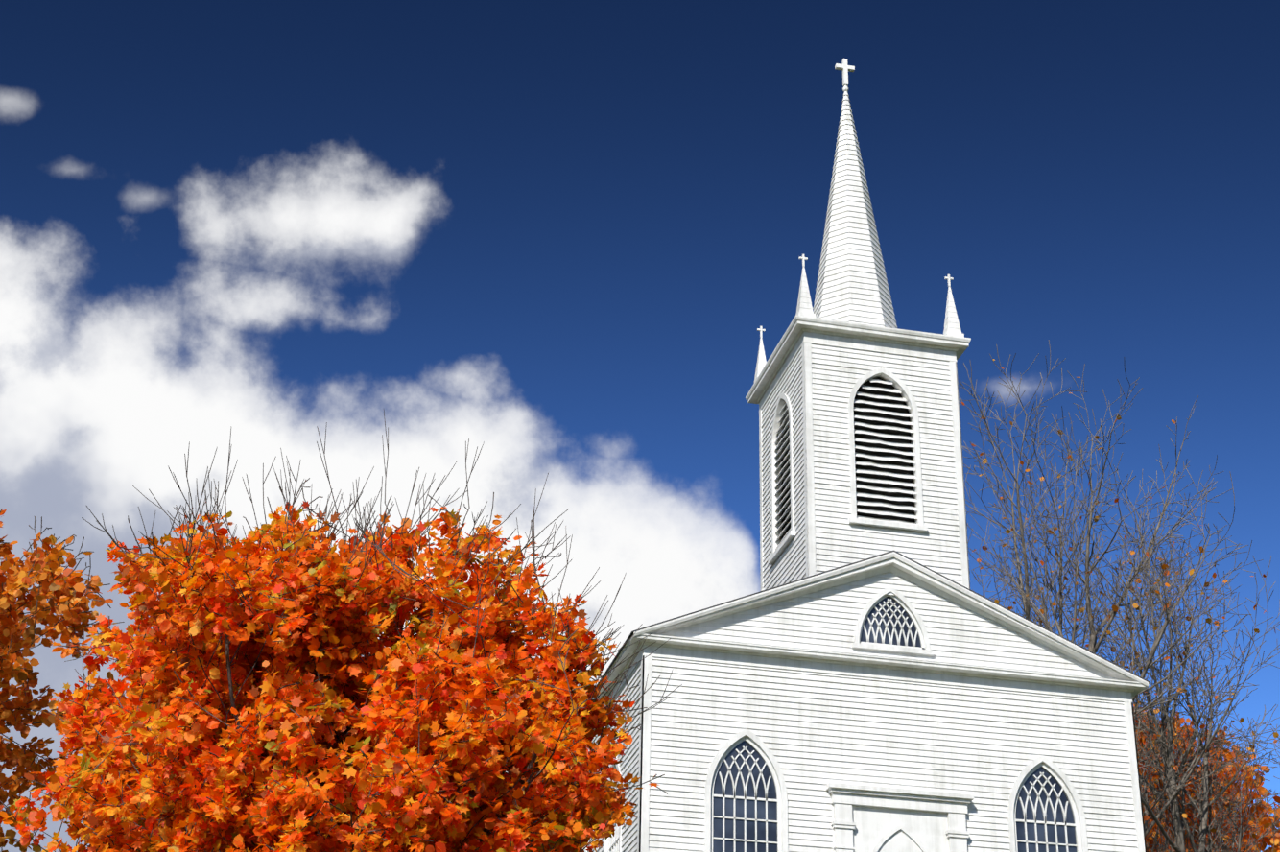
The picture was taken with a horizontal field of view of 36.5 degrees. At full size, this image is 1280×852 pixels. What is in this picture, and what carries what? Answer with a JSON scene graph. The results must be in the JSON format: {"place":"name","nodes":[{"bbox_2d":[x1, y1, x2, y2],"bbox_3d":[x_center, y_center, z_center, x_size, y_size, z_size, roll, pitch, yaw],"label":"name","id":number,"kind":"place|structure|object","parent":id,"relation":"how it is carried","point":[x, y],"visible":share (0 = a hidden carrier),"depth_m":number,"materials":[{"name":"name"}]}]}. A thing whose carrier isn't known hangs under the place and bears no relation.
{"place":"outdoors","nodes":[
{"label":"outdoors","id":0,"kind":"place"},
{"bbox_2d":[0,0,1279,851],"label":"sky","id":1,"kind":"structure","parent":0,"point":[559,237],"materials":[{"name":"blue"}]},
{"bbox_3d":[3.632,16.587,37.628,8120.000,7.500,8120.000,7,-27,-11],"label":"ground","id":2,"kind":"structure","parent":0,"visible":0},
{"bbox_2d":[0,508,124,851],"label":"autumn tree","id":3,"kind":"object","parent":2,"relation":"on","point":[43,569],"visible":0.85,"depth_m":29.35,"materials":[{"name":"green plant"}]},
{"bbox_2d":[0,410,682,851],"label":"autumn tree","id":4,"kind":"object","parent":2,"relation":"on","point":[280,695],"visible":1,"depth_m":18.77,"materials":[{"name":"orange plant"}]},
{"bbox_2d":[571,58,1148,851],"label":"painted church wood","id":5,"kind":"object","parent":2,"relation":"on","point":[961,722],"visible":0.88,"depth_m":38.11,"materials":[{"name":"white wood"}]},
{"bbox_2d":[610,595,1077,851],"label":"arched windows","id":6,"kind":"structure","parent":5,"relation":"in","point":[772,816],"depth_m":36.65,"materials":[{"name":"grey glass"}]},
{"bbox_2d":[781,377,915,539],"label":"louvers","id":7,"kind":"object","parent":5,"relation":"in","point":[881,445],"visible":0.15,"depth_m":40.36,"materials":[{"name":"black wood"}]},
{"bbox_2d":[595,550,1150,687],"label":"roof trim","id":8,"kind":"structure","parent":5,"relation":"on","point":[618,653],"depth_m":38.63,"materials":[{"name":"white wood"}]},
{"bbox_2d":[958,340,1259,851],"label":"bare tree","id":9,"kind":"object","parent":2,"relation":"on","point":[1093,646],"visible":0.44,"depth_m":53.26,"materials":[{"name":"brown plant"}]},
{"bbox_2d":[1058,507,1279,851],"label":"bare tree","id":10,"kind":"object","parent":2,"relation":"on","point":[1178,824],"visible":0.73,"depth_m":54.49,"materials":[{"name":"brown plant"}]},
{"bbox_2d":[1133,695,1279,851],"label":"autumn tree","id":11,"kind":"object","parent":2,"relation":"on","point":[1258,794],"visible":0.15,"depth_m":62.47,"materials":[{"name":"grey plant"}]},
{"bbox_2d":[1259,723,1279,779],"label":"tree branch","id":12,"kind":"object","parent":2,"relation":"on","point":[1274,747],"visible":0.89,"depth_m":61.34,"materials":[{"name":"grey plant"}]},
{"bbox_2d":[1270,724,1279,739],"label":"tree branch","id":13,"kind":"object","parent":2,"relation":"on","point":[1275,734],"visible":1,"depth_m":51.26,"materials":[{"name":"plant"}]}
]}

